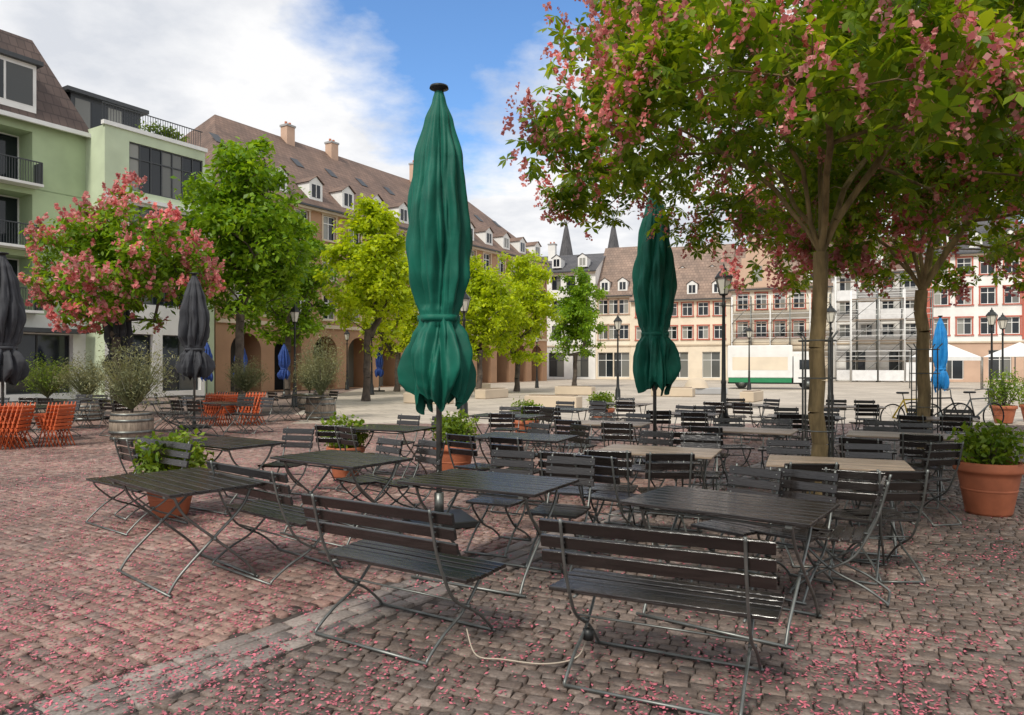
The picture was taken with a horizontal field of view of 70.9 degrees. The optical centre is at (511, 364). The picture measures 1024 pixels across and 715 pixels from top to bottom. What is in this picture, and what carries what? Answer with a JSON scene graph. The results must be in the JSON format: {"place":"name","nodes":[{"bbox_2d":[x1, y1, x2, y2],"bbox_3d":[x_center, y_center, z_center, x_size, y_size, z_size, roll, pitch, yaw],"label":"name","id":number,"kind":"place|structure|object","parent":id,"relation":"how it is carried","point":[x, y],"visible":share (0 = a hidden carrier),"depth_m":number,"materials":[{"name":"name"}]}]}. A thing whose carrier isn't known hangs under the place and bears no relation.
{"place":"outdoors","nodes":[
{"label":"outdoors","id":0,"kind":"place"},
{"bbox_2d":[9,388,359,413],"bbox_3d":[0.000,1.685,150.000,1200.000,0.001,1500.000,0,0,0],"label":"ground","id":1,"kind":"structure","parent":0,"point":[282,401],"depth_m":33.20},
{"bbox_2d":[0,115,213,400],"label":"walls","id":2,"kind":"structure","parent":1,"relation":"on","point":[75,165],"depth_m":34.73,"materials":[{"name":"paint"}]},
{"bbox_2d":[0,29,88,132],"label":"roof","id":3,"kind":"structure","parent":2,"relation":"on","point":[54,104],"depth_m":34.51,"materials":[{"name":"tile"}]},
{"bbox_2d":[0,59,200,392],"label":"windows","id":4,"kind":"structure","parent":2,"relation":"attached to","point":[19,83],"depth_m":35.83,"materials":[{"name":"black glass"}]},
{"bbox_2d":[0,55,207,394],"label":"frames and trim","id":5,"kind":"structure","parent":2,"relation":"attached to","point":[72,93],"depth_m":34.72,"materials":[{"name":"white paint"}]},
{"bbox_2d":[161,134,319,407],"bbox_3d":[-10.072,-3.510,27.017,5.715,10.356,5.771,0,0,0],"label":"plane tree","id":6,"kind":"object","parent":1,"relation":"on","point":[246,221],"visible":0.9,"depth_m":26.34,"materials":[{"name":"green plant"}]},
{"bbox_2d":[222,356,271,410],"bbox_3d":[-9.544,0.641,26.075,1.842,2.017,1.835,0,0,0],"label":"barrel planter","id":7,"kind":"object","parent":1,"relation":"on","point":[244,378],"visible":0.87,"depth_m":25.84,"materials":[{"name":"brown wood"}]},
{"bbox_2d":[233,211,345,394],"bbox_3d":[-11.207,-3.221,36.941,5.562,9.832,6.306,0,0,0],"label":"plane tree","id":8,"kind":"object","parent":1,"relation":"on","point":[305,323],"visible":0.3,"depth_m":36.85,"materials":[{"name":"green plant"}]},
{"bbox_2d":[214,183,546,393],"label":"walls","id":9,"kind":"structure","parent":0,"point":[498,369],"depth_m":49.88,"materials":[{"name":"paint"}]},
{"bbox_2d":[209,121,551,340],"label":"frames and trim","id":10,"kind":"structure","parent":9,"relation":"attached to","point":[288,137],"depth_m":53.96,"materials":[{"name":"white paint"}]},
{"bbox_2d":[180,115,550,263],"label":"roof","id":11,"kind":"structure","parent":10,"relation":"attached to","point":[314,162],"depth_m":54.00,"materials":[{"name":"brown tile"}]},
{"bbox_2d":[231,178,540,390],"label":"windows","id":12,"kind":"structure","parent":9,"relation":"attached to","point":[278,383],"depth_m":50.22,"materials":[{"name":"black glass"}]},
{"bbox_2d":[0,414,867,714],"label":"red cobblestone paving","id":13,"kind":"structure","parent":0,"point":[104,464],"depth_m":6.42,"materials":[{"name":"stone"}]},
{"bbox_2d":[0,252,29,442],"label":"closed grey parasol","id":14,"kind":"object","parent":13,"relation":"on","point":[14,368],"visible":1,"depth_m":15.29,"materials":[{"name":"grey fabric"}]},
{"bbox_2d":[0,402,35,449],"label":"stacked orange chairs","id":15,"kind":"object","parent":13,"relation":"on","point":[13,419],"visible":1,"depth_m":14.05,"materials":[{"name":"wood"}]},
{"bbox_2d":[17,351,75,419],"bbox_3d":[-14.235,0.617,21.973,2.010,2.066,1.855,0,0,0],"label":"barrel planter","id":16,"kind":"object","parent":13,"relation":"on","point":[41,382],"visible":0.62,"depth_m":21.82,"materials":[{"name":"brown wood"}]},
{"bbox_2d":[33,401,75,446],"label":"stacked orange chairs","id":17,"kind":"object","parent":13,"relation":"on","point":[54,419],"visible":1,"depth_m":14.46,"materials":[{"name":"wood"}]},
{"bbox_2d":[48,350,121,420],"bbox_3d":[-12.698,0.600,21.599,2.092,2.100,1.805,0,0,-20],"label":"barrel planter","id":18,"kind":"object","parent":13,"relation":"on","point":[79,388],"visible":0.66,"depth_m":21.26,"materials":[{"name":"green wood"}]},
{"bbox_2d":[103,288,133,418],"bbox_3d":[-12.184,-0.380,22.308,0.874,4.060,0.939,0,0,-10],"label":"closed grey parasol","id":19,"kind":"object","parent":13,"relation":"on","point":[124,330],"visible":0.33,"depth_m":22.08,"materials":[{"name":"grey fabric"}]},
{"bbox_2d":[17,167,225,411],"bbox_3d":[-12.063,-2.170,22.156,5.613,7.680,5.508,0,0,32],"label":"red chestnut tree","id":20,"kind":"object","parent":13,"relation":"on","point":[127,264],"visible":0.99,"depth_m":21.02,"materials":[{"name":"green plant"}]},
{"bbox_2d":[69,330,179,441],"bbox_3d":[-8.403,0.435,15.832,2.289,2.429,2.065,0,0,0],"label":"barrel planter","id":21,"kind":"object","parent":13,"relation":"on","point":[131,424],"visible":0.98,"depth_m":15.58,"materials":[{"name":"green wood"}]},
{"bbox_2d":[85,437,192,535],"bbox_3d":[-3.886,1.218,7.467,1.170,0.860,0.644,0,0,38],"label":"garden bench","id":22,"kind":"object","parent":13,"relation":"on","point":[182,464],"visible":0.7,"depth_m":7.46,"materials":[{"name":"brown wood"}]},
{"bbox_2d":[129,425,215,517],"bbox_3d":[-3.701,1.146,7.927,0.907,1.003,0.928,0,0,0],"label":"potted shrub","id":23,"kind":"object","parent":13,"relation":"on","point":[148,464],"visible":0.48,"depth_m":7.73,"materials":[{"name":"green plant"}]},
{"bbox_2d":[106,467,264,597],"bbox_3d":[-2.560,1.273,5.660,1.200,0.751,0.760,0,0,42],"label":"folding table","id":24,"kind":"object","parent":13,"relation":"on","point":[177,483],"visible":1,"depth_m":5.53,"materials":[{"name":"brown wood"}]},
{"bbox_2d":[175,272,215,428],"bbox_3d":[-8.298,-0.380,18.797,0.897,4.060,0.882,0,0,25],"label":"closed grey parasol","id":25,"kind":"object","parent":13,"relation":"on","point":[195,361],"visible":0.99,"depth_m":18.58,"materials":[{"name":"grey fabric"}]},
{"bbox_2d":[198,392,237,425],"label":"stacked orange chairs","id":26,"kind":"object","parent":13,"relation":"on","point":[209,410],"visible":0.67,"depth_m":19.43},
{"bbox_2d":[190,436,285,514],"bbox_3d":[-3.350,1.273,8.450,1.200,0.751,0.760,0,0,34],"label":"folding table","id":27,"kind":"object","parent":13,"relation":"on","point":[226,443],"visible":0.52,"depth_m":8.29,"materials":[{"name":"brown wood"}]},
{"bbox_2d":[206,460,342,584],"bbox_3d":[-1.934,1.218,5.883,1.170,0.860,0.644,0,0,40],"label":"garden bench","id":28,"kind":"object","parent":13,"relation":"on","point":[275,506],"visible":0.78,"depth_m":5.71,"materials":[{"name":"brown wood"}]},
{"bbox_2d":[258,427,314,499],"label":"folding chair","id":29,"kind":"object","parent":13,"relation":"on","point":[276,464],"visible":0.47,"depth_m":9.04,"materials":[{"name":"brown wood"}]},
{"bbox_2d":[270,449,413,546],"bbox_3d":[-1.660,1.273,7.000,1.200,0.751,0.760,0,0,36],"label":"folding table","id":30,"kind":"object","parent":13,"relation":"on","point":[350,461],"visible":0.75,"depth_m":6.91,"materials":[{"name":"brown wood"}]},
{"bbox_2d":[318,411,372,477],"bbox_3d":[-2.416,1.157,10.601,0.912,0.982,0.819,0,0,0],"label":"potted shrub","id":31,"kind":"object","parent":13,"relation":"on","point":[361,437],"visible":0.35,"depth_m":10.49,"materials":[{"name":"green plant"}]},
{"bbox_2d":[336,436,403,526],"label":"folding chair","id":32,"kind":"object","parent":13,"relation":"on","point":[368,479],"visible":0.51,"depth_m":7.71,"materials":[{"name":"brown wood"}]},
{"bbox_2d":[347,424,434,477],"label":"folding table","id":33,"kind":"object","parent":13,"relation":"on","point":[386,429],"visible":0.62,"depth_m":10.26,"materials":[{"name":"brown wood"}]},
{"bbox_2d":[376,438,445,531],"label":"folding chair","id":34,"kind":"object","parent":13,"relation":"on","point":[421,451],"visible":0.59,"depth_m":7.56,"materials":[{"name":"brown wood"}]},
{"bbox_2d":[397,83,478,528],"bbox_3d":[-0.762,-0.630,7.479,0.814,4.560,0.861,0,0,-20],"label":"closed green parasol","id":35,"kind":"object","parent":13,"relation":"on","point":[436,366],"visible":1,"depth_m":7.30,"materials":[{"name":"fabric"}]},
{"bbox_2d":[427,409,479,470],"bbox_3d":[-0.843,1.147,10.610,0.795,1.002,0.780,0,0,-30],"label":"potted shrub","id":36,"kind":"object","parent":13,"relation":"on","point":[458,425],"visible":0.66,"depth_m":10.42,"materials":[{"name":"green plant"}]},
{"bbox_2d":[445,433,503,509],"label":"folding chair","id":37,"kind":"object","parent":13,"relation":"on","point":[475,465],"visible":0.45,"depth_m":8.35,"materials":[{"name":"brown wood"}]},
{"bbox_2d":[464,448,534,557],"bbox_3d":[-0.101,1.218,6.513,0.440,0.860,0.644,0,0,24],"label":"folding chair","id":38,"kind":"object","parent":13,"relation":"on","point":[504,502],"visible":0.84,"depth_m":6.64,"materials":[{"name":"brown wood"}]},
{"bbox_2d":[0,428,1023,714],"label":"fallen petals","id":39,"kind":"object","parent":13,"relation":"on","point":[88,654],"visible":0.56,"depth_m":4.24,"materials":[{"name":"plant"}]},
{"bbox_2d":[488,435,544,515],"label":"folding chair","id":40,"kind":"object","parent":13,"relation":"on","point":[517,441],"visible":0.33,"depth_m":8.00,"materials":[{"name":"brown wood"}]},
{"bbox_2d":[475,432,578,502],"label":"folding table","id":41,"kind":"object","parent":13,"relation":"on","point":[550,439],"visible":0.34,"depth_m":9.03,"materials":[{"name":"brown wood"}]},
{"bbox_2d":[617,429,673,511],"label":"folding chair","id":42,"kind":"object","parent":13,"relation":"on","point":[639,467],"visible":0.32,"depth_m":8.59,"materials":[{"name":"brown wood"}]},
{"bbox_2d":[632,185,680,464],"bbox_3d":[2.403,-0.690,11.991,0.791,4.680,0.771,0,0,10],"label":"closed green parasol","id":43,"kind":"object","parent":13,"relation":"on","point":[656,361],"visible":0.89,"depth_m":11.79,"materials":[{"name":"fabric"}]},
{"bbox_2d":[715,263,732,423],"bbox_3d":[5.000,-0.380,17.000,0.500,4.060,0.390,0,0,-23],"label":"street lamp","id":44,"kind":"object","parent":13,"relation":"on","point":[722,283],"visible":0.73,"depth_m":16.95,"materials":[{"name":"metal"}]},
{"bbox_2d":[5,425,887,714],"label":"paving edge strip","id":45,"kind":"object","parent":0,"point":[297,639],"visible":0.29,"depth_m":4.26,"materials":[{"name":"stone"}]},
{"bbox_2d":[0,0,1023,256],"label":"sky","id":46,"kind":"structure","parent":0,"point":[358,75],"materials":[{"name":"blue"}]},
{"bbox_2d":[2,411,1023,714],"bbox_3d":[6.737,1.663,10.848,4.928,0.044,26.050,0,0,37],"label":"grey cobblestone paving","id":47,"kind":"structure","parent":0,"point":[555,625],"depth_m":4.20,"materials":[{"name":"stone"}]},
{"bbox_2d":[301,493,505,665],"bbox_3d":[-0.672,1.218,4.431,1.170,0.860,0.644,0,0,32],"label":"garden bench","id":48,"kind":"object","parent":47,"relation":"on","point":[433,557],"visible":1,"depth_m":4.29,"materials":[{"name":"brown wood"}]},
{"bbox_2d":[397,469,578,597],"bbox_3d":[-0.180,1.273,5.620,1.200,0.751,0.760,0,0,29],"label":"folding table","id":49,"kind":"object","parent":47,"relation":"on","point":[521,486],"visible":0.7,"depth_m":5.50,"materials":[{"name":"brown wood"}]},
{"bbox_2d":[524,454,595,572],"bbox_3d":[0.409,1.218,6.042,0.440,0.860,0.644,0,0,23],"label":"folding chair","id":50,"kind":"object","parent":47,"relation":"on","point":[570,512],"visible":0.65,"depth_m":6.18,"materials":[{"name":"brown wood"}]},
{"bbox_2d":[538,450,595,535],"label":"folding chair","id":51,"kind":"object","parent":47,"relation":"on","point":[568,490],"visible":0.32,"depth_m":6.70,"materials":[{"name":"brown wood"}]},
{"bbox_2d":[572,453,638,554],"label":"folding chair","id":52,"kind":"object","parent":47,"relation":"on","point":[610,496],"visible":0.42,"depth_m":6.41,"materials":[{"name":"brown wood"}]},
{"bbox_2d":[584,449,637,541],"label":"folding chair","id":53,"kind":"object","parent":47,"relation":"on","point":[627,472],"visible":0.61,"depth_m":6.78,"materials":[{"name":"brown wood"}]},
{"bbox_2d":[599,444,721,531],"bbox_3d":[1.550,1.273,7.600,1.200,0.751,0.760,0,0,23],"label":"folding table","id":54,"kind":"object","parent":47,"relation":"on","point":[701,454],"visible":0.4,"depth_m":7.56,"materials":[{"name":"brown wood"}]},
{"bbox_2d":[539,518,784,714],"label":"garden bench","id":55,"kind":"object","parent":47,"relation":"on","point":[748,605],"visible":0.98,"depth_m":3.62,"materials":[{"name":"brown wood"}]},
{"bbox_2d":[638,452,694,546],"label":"folding chair","id":56,"kind":"object","parent":47,"relation":"on","point":[650,466],"visible":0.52,"depth_m":6.56,"materials":[{"name":"brown wood"}]},
{"bbox_2d":[679,433,720,519],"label":"folding chair","id":57,"kind":"object","parent":47,"relation":"on","point":[712,475],"visible":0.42,"depth_m":8.20,"materials":[{"name":"brown wood"}]},
{"bbox_2d":[619,485,839,649],"bbox_3d":[1.420,1.273,4.720,1.200,0.751,0.760,0,0,36],"label":"folding table","id":58,"kind":"object","parent":47,"relation":"on","point":[791,513],"visible":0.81,"depth_m":4.57,"materials":[{"name":"brown wood"}]},
{"bbox_2d":[690,463,781,587],"bbox_3d":[1.694,1.218,5.447,0.644,0.860,0.440,0,0,-41],"label":"folding chair","id":59,"kind":"object","parent":47,"relation":"on","point":[735,529],"visible":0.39,"depth_m":5.51,"materials":[{"name":"brown wood"}]},
{"bbox_2d":[707,426,798,487],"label":"folding table","id":60,"kind":"object","parent":47,"relation":"on","point":[782,433],"visible":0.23,"depth_m":9.81,"materials":[{"name":"brown wood"}]},
{"bbox_2d":[497,0,1023,494],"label":"red chestnut tree","id":61,"kind":"object","parent":47,"relation":"on","point":[939,76],"visible":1,"depth_m":7.22,"materials":[{"name":"green plant"}]},
{"bbox_2d":[766,438,817,522],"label":"folding chair","id":62,"kind":"object","parent":47,"relation":"on","point":[805,443],"visible":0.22,"depth_m":7.69,"materials":[{"name":"brown wood"}]},
{"bbox_2d":[750,465,838,604],"bbox_3d":[2.078,1.218,5.299,0.440,0.860,0.644,0,0,43],"label":"folding chair","id":63,"kind":"object","parent":47,"relation":"on","point":[775,532],"visible":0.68,"depth_m":5.38,"materials":[{"name":"brown wood"}]},
{"bbox_2d":[768,462,839,567],"bbox_3d":[2.455,1.218,6.153,0.440,0.860,0.644,0,0,1],"label":"folding chair","id":64,"kind":"object","parent":47,"relation":"on","point":[812,466],"visible":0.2,"depth_m":5.88,"materials":[{"name":"brown wood"}]},
{"bbox_2d":[797,331,838,492],"bbox_3d":[3.520,0.631,8.300,0.415,2.037,0.414,0,0,18],"label":"tree guard","id":65,"kind":"object","parent":47,"relation":"on","point":[804,378],"visible":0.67,"depth_m":8.20,"materials":[{"name":"metal"}]},
{"bbox_2d":[789,474,891,606],"bbox_3d":[2.369,1.218,5.189,0.644,0.860,0.440,0,0,30],"label":"folding chair","id":66,"kind":"object","parent":47,"relation":"on","point":[858,538],"visible":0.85,"depth_m":5.09,"materials":[{"name":"brown wood"}]},
{"bbox_2d":[766,455,914,557],"bbox_3d":[3.000,1.273,6.650,1.200,0.751,0.760,0,0,22],"label":"folding table","id":67,"kind":"object","parent":47,"relation":"on","point":[857,464],"visible":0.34,"depth_m":6.57,"materials":[{"name":"brown wood"}]},
{"bbox_2d":[821,467,888,584],"bbox_3d":[2.739,1.218,5.731,0.440,0.860,0.644,0,0,30],"label":"folding chair","id":68,"kind":"object","parent":47,"relation":"on","point":[839,514],"visible":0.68,"depth_m":5.53,"materials":[{"name":"brown wood"}]},
{"bbox_2d":[719,9,1023,448],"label":"red chestnut tree","id":69,"kind":"object","parent":47,"relation":"on","point":[1005,248],"visible":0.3,"depth_m":13.04,"materials":[{"name":"green plant"}]},
{"bbox_2d":[844,441,905,539],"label":"folding chair","id":70,"kind":"object","parent":47,"relation":"on","point":[886,447],"visible":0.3,"depth_m":7.34,"materials":[{"name":"brown wood"}]},
{"bbox_2d":[840,469,930,582],"bbox_3d":[2.957,1.218,5.741,0.440,0.860,0.644,0,0,2],"label":"folding chair","id":71,"kind":"object","parent":47,"relation":"on","point":[894,515],"visible":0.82,"depth_m":5.50,"materials":[{"name":"brown wood"}]},
{"bbox_2d":[846,430,954,499],"bbox_3d":[5.000,1.273,9.300,1.200,0.751,0.760,0,0,27],"label":"folding table","id":72,"kind":"object","parent":47,"relation":"on","point":[872,434],"visible":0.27,"depth_m":9.22,"materials":[{"name":"brown wood"}]},
{"bbox_2d":[900,433,942,508],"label":"folding chair","id":73,"kind":"object","parent":47,"relation":"on","point":[903,443],"visible":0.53,"depth_m":8.38,"materials":[{"name":"brown wood"}]},
{"bbox_2d":[895,442,963,525],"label":"folding chair","id":74,"kind":"object","parent":47,"relation":"on","point":[930,446],"visible":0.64,"depth_m":7.43,"materials":[{"name":"brown wood"}]},
{"bbox_2d":[946,418,1023,516],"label":"potted shrub","id":75,"kind":"object","parent":47,"relation":"on","point":[990,471],"visible":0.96,"depth_m":7.82,"materials":[{"name":"ceramic"}]},
{"bbox_2d":[547,259,603,378],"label":"walls","id":76,"kind":"structure","parent":0,"point":[568,369],"depth_m":84.39,"materials":[{"name":"paint"}]},
{"bbox_2d":[550,258,589,375],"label":"windows","id":77,"kind":"structure","parent":76,"relation":"attached to","point":[556,368],"depth_m":84.94,"materials":[{"name":"clear glass"}]},
{"bbox_2d":[547,242,595,376],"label":"frames and trim","id":78,"kind":"structure","parent":76,"relation":"on","point":[552,249],"depth_m":85.02,"materials":[{"name":"white paint"}]},
{"bbox_2d":[596,295,630,378],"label":"walls","id":79,"kind":"structure","parent":0,"point":[610,319],"depth_m":82.50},
{"bbox_2d":[599,282,628,376],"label":"windows","id":80,"kind":"structure","parent":79,"relation":"attached to","point":[624,334],"depth_m":82.67,"materials":[{"name":"clear glass"}]},
{"bbox_2d":[596,277,631,376],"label":"frames and trim","id":81,"kind":"structure","parent":79,"relation":"attached to","point":[618,297],"depth_m":82.52,"materials":[{"name":"white paint"}]},
{"bbox_2d":[596,246,636,295],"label":"roof","id":82,"kind":"structure","parent":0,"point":[618,264],"depth_m":85.28,"materials":[{"name":"beige tile"}]},
{"bbox_2d":[290,379,1023,428],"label":"plaza pavement","id":83,"kind":"structure","parent":0,"point":[388,406],"depth_m":34.64,"materials":[{"name":"stone"}]},
{"bbox_2d":[292,329,349,419],"bbox_3d":[-5.876,0.127,22.075,1.673,3.046,1.706,0,0,-26],"label":"barrel planter","id":84,"kind":"object","parent":83,"relation":"on","point":[328,410],"visible":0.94,"depth_m":21.79,"materials":[{"name":"green wood"}]},
{"bbox_2d":[313,193,415,400],"bbox_3d":[-6.196,-3.100,32.894,5.217,9.530,5.112,0,0,0],"label":"linden tree","id":85,"kind":"object","parent":83,"relation":"on","point":[379,277],"visible":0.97,"depth_m":32.22,"materials":[{"name":"green plant"}]},
{"bbox_2d":[358,250,418,391],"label":"linden tree","id":86,"kind":"object","parent":83,"relation":"on","point":[397,349],"visible":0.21,"depth_m":44.68,"materials":[{"name":"green plant"}]},
{"bbox_2d":[459,254,528,389],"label":"linden tree","id":87,"kind":"object","parent":83,"relation":"on","point":[492,296],"visible":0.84,"depth_m":40.26,"materials":[{"name":"green plant"}]},
{"bbox_2d":[484,249,564,391],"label":"linden tree","id":88,"kind":"object","parent":83,"relation":"on","point":[535,325],"visible":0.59,"depth_m":44.16,"materials":[{"name":"green plant"}]},
{"bbox_2d":[546,266,609,385],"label":"linden tree","id":89,"kind":"object","parent":83,"relation":"on","point":[575,308],"visible":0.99,"depth_m":52.48,"materials":[{"name":"green plant"}]},
{"bbox_2d":[728,345,809,388],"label":"white box truck","id":90,"kind":"object","parent":83,"relation":"on","point":[775,364],"visible":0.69,"depth_m":49.34,"materials":[{"name":"paint"}]},
{"bbox_2d":[731,292,830,366],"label":"scaffolding","id":91,"kind":"object","parent":83,"relation":"on","point":[770,318],"visible":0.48,"depth_m":74.97,"materials":[{"name":"metal"}]},
{"bbox_2d":[835,269,917,381],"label":"scaffolding","id":92,"kind":"object","parent":83,"relation":"on","point":[887,313],"visible":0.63,"depth_m":71.84,"materials":[{"name":"metal"}]},
{"bbox_2d":[850,286,932,381],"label":"scaffolding","id":93,"kind":"object","parent":83,"relation":"on","point":[884,375],"visible":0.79,"depth_m":68.84,"materials":[{"name":"metal"}]},
{"bbox_2d":[931,315,949,423],"bbox_3d":[12.200,0.120,20.500,0.660,3.060,0.660,0,0,-40],"label":"closed blue parasol","id":94,"kind":"object","parent":83,"relation":"on","point":[940,335],"visible":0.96,"depth_m":20.39,"materials":[{"name":"fabric"}]},
{"bbox_2d":[917,234,1023,381],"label":"walls","id":95,"kind":"structure","parent":83,"relation":"on","point":[971,371],"depth_m":69.38,"materials":[{"name":"paint"}]},
{"bbox_2d":[927,229,1023,379],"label":"frames and trim","id":96,"kind":"structure","parent":95,"relation":"attached to","point":[967,255],"depth_m":69.27,"materials":[{"name":"red paint"}]},
{"bbox_2d":[934,241,1018,378],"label":"windows","id":97,"kind":"structure","parent":95,"relation":"attached to","point":[954,369],"depth_m":69.42,"materials":[{"name":"grey glass"}]},
{"bbox_2d":[982,367,1023,422],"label":"potted shrub","id":98,"kind":"object","parent":83,"relation":"on","point":[1008,408],"visible":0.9,"depth_m":20.36,"materials":[{"name":"green plant"}]},
{"bbox_2d":[631,299,730,379],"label":"walls","id":99,"kind":"structure","parent":0,"point":[694,361],"depth_m":78.83,"materials":[{"name":"paint"}]},
{"bbox_2d":[637,284,721,376],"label":"windows","id":100,"kind":"structure","parent":99,"relation":"attached to","point":[706,363],"depth_m":78.80,"materials":[{"name":"clear glass"}]},
{"bbox_2d":[629,232,730,377],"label":"frames and trim","id":101,"kind":"structure","parent":99,"relation":"on","point":[702,300],"depth_m":78.80,"materials":[{"name":"red paint"}]},
{"bbox_2d":[629,244,734,300],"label":"roof","id":102,"kind":"structure","parent":99,"relation":"on","point":[702,273],"depth_m":81.19,"materials":[{"name":"beige tile"}]},
{"bbox_2d":[732,289,830,380],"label":"walls","id":103,"kind":"structure","parent":0,"point":[797,313],"depth_m":76.23,"materials":[{"name":"paint"}]},
{"bbox_2d":[738,266,812,336],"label":"windows","id":104,"kind":"structure","parent":103,"relation":"attached to","point":[778,327],"depth_m":76.69,"materials":[{"name":"clear glass"}]},
{"bbox_2d":[729,238,832,351],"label":"frames and trim","id":105,"kind":"structure","parent":103,"relation":"on","point":[743,273],"depth_m":76.63,"materials":[{"name":"red paint"}]},
{"bbox_2d":[831,275,916,381],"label":"walls","id":106,"kind":"structure","parent":0,"point":[884,363],"depth_m":73.23,"materials":[{"name":"paint"}]},
{"bbox_2d":[831,255,917,369],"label":"frames and trim","id":107,"kind":"structure","parent":106,"relation":"attached to","point":[881,323],"depth_m":72.99,"materials":[{"name":"white paint"}]},
{"bbox_2d":[840,258,915,369],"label":"windows","id":108,"kind":"structure","parent":106,"relation":"attached to","point":[887,329],"depth_m":72.83,"materials":[{"name":"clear glass"}]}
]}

